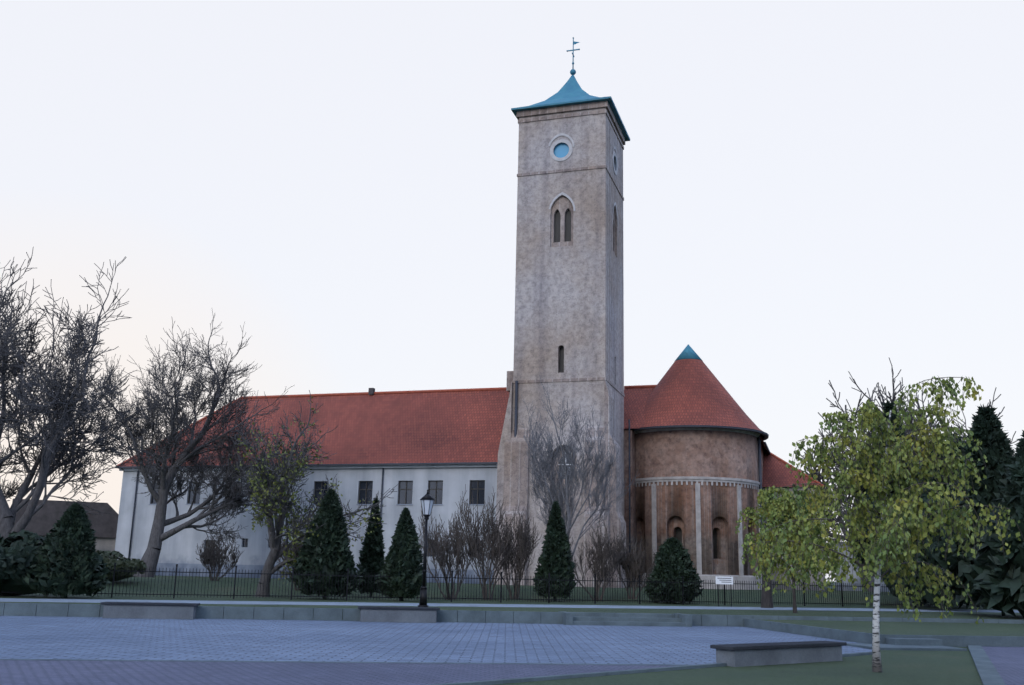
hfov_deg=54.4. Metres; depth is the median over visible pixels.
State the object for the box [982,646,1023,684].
path paving
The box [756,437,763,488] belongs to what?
nave walls
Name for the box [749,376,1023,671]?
birch
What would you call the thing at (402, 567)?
thuja
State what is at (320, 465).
wing gutter pipes
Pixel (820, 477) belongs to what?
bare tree
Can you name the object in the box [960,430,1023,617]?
spruce
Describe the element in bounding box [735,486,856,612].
birch
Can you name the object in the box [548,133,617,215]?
tower window surrounds
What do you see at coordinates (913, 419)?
bare tree
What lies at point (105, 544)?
house walls
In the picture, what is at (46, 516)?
house roof
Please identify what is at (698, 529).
apse lesenes
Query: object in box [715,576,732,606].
info sign board
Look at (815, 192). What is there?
sky
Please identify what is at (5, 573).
hedge bush
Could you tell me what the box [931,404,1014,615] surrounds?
spruce
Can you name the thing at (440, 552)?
bare shrub
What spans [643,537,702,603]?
thuja
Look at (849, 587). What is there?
courtyard wall
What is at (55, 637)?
plaza paving
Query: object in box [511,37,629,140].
copper tower roof
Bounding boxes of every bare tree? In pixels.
[0,250,160,595]
[51,311,326,576]
[229,390,400,596]
[519,375,640,560]
[797,376,922,591]
[828,371,1017,510]
[829,358,951,540]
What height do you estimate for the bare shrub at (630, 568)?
3.745 m
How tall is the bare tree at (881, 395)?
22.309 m
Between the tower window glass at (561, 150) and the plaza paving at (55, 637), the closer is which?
the plaza paving at (55, 637)
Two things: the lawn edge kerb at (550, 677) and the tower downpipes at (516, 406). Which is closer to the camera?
the lawn edge kerb at (550, 677)
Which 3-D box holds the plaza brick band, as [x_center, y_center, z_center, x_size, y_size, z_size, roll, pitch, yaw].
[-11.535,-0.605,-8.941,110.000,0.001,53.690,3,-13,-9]
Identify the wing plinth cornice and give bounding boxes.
[119,464,497,583]
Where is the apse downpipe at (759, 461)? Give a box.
[757,436,762,540]
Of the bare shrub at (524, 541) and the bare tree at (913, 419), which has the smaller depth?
the bare shrub at (524, 541)
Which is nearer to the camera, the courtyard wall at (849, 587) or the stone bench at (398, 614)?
the stone bench at (398, 614)
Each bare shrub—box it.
[195,526,243,580]
[265,534,303,590]
[418,506,478,599]
[448,484,522,599]
[482,502,541,598]
[567,515,633,599]
[611,536,655,598]
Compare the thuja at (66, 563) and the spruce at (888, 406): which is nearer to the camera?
the thuja at (66, 563)
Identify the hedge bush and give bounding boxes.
[0,529,106,595]
[0,543,36,585]
[96,550,147,580]
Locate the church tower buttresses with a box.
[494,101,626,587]
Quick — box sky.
[0,0,1023,581]
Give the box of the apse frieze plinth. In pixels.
[634,428,761,589]
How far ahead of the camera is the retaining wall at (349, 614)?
35.24 m
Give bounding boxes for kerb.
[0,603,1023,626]
[428,652,871,684]
[968,645,1005,684]
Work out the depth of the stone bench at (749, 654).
20.52 m
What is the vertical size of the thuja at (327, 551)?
5.147 m
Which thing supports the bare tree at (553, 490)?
on the ground at (862, 602)
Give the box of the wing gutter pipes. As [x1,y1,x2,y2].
[119,462,497,558]
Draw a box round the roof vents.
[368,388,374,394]
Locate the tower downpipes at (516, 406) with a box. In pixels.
[514,381,630,585]
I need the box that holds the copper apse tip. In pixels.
[674,344,701,361]
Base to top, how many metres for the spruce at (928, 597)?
9.042 m
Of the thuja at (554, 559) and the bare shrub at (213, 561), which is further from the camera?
the bare shrub at (213, 561)
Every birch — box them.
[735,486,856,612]
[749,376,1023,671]
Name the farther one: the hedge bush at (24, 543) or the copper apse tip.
the copper apse tip
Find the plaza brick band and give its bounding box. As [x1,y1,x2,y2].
[0,660,675,684]
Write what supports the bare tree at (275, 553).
on the ground at (862, 602)
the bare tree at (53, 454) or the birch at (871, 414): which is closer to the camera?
the birch at (871, 414)
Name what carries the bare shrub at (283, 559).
on the ground at (862, 602)
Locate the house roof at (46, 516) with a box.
[12,499,118,537]
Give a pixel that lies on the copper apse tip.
(688, 352)
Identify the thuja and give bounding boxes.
[22,502,111,597]
[287,488,363,598]
[356,497,384,596]
[375,507,426,600]
[533,501,576,601]
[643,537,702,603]
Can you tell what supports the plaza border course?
on the plaza brick band
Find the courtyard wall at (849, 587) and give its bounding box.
[835,542,889,591]
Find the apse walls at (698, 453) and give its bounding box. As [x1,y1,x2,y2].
[635,430,759,575]
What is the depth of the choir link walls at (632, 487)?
72.92 m
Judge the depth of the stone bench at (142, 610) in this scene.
32.91 m
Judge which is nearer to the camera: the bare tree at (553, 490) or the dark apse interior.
the bare tree at (553, 490)
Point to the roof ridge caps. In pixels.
(441, 390)
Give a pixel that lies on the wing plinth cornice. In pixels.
(202, 568)
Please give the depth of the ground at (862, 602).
49.19 m
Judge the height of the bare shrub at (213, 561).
3.143 m
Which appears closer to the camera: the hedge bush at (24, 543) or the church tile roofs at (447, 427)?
the hedge bush at (24, 543)
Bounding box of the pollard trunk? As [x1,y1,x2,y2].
[754,538,772,607]
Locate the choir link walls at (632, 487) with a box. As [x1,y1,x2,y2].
[624,430,636,586]
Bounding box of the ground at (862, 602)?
[0,575,1023,656]
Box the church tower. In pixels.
[512,107,623,586]
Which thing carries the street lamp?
on the ground at (862, 602)
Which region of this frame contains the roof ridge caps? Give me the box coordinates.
[117,385,824,485]
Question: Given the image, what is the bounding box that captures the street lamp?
[418,490,434,606]
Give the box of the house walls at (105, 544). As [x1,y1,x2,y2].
[39,535,115,556]
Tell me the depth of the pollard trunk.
47.46 m
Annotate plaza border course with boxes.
[0,659,683,665]
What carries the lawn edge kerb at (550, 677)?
on the ground at (862, 602)
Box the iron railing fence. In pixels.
[0,563,983,606]
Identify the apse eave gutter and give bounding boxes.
[630,425,770,453]
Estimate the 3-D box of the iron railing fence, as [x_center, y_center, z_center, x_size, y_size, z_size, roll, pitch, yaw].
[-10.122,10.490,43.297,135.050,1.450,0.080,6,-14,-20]
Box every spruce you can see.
[847,399,916,570]
[888,442,983,609]
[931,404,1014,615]
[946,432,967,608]
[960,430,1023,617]
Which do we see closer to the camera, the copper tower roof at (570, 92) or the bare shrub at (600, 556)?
the bare shrub at (600, 556)
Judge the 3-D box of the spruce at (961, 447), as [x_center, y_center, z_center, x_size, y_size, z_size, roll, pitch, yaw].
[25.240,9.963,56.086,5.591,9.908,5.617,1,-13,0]
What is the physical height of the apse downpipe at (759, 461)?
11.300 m
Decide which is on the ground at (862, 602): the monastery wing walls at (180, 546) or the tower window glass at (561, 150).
the monastery wing walls at (180, 546)
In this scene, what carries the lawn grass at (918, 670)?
on the ground at (862, 602)
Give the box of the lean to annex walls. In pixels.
[762,487,825,590]
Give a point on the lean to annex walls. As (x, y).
(779, 587)
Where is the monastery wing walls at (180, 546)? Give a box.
[115,467,496,569]
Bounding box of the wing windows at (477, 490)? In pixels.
[149,480,484,556]
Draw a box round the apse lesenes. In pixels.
[651,483,761,576]
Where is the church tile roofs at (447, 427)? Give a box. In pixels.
[123,359,823,496]
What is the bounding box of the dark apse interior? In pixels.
[676,527,716,558]
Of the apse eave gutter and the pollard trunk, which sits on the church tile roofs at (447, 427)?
the apse eave gutter
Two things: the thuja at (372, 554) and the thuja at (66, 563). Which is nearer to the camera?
the thuja at (66, 563)
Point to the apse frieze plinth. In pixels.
(736, 578)
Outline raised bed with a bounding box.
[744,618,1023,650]
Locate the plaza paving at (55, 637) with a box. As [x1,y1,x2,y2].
[0,616,871,664]
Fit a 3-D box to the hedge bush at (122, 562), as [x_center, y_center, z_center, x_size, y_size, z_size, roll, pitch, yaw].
[-21.630,11.788,52.468,5.036,1.675,3.016,1,-13,0]
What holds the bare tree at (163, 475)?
on the ground at (862, 602)
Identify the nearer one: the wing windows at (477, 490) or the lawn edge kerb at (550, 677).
the lawn edge kerb at (550, 677)
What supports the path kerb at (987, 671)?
on the ground at (862, 602)
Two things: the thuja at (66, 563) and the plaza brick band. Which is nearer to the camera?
the plaza brick band
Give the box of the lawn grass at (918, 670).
[494,655,982,684]
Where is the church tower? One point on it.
(569, 296)
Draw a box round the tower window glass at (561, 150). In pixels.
[554,144,572,478]
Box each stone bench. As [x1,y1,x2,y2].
[100,602,199,618]
[358,606,439,622]
[710,641,846,666]

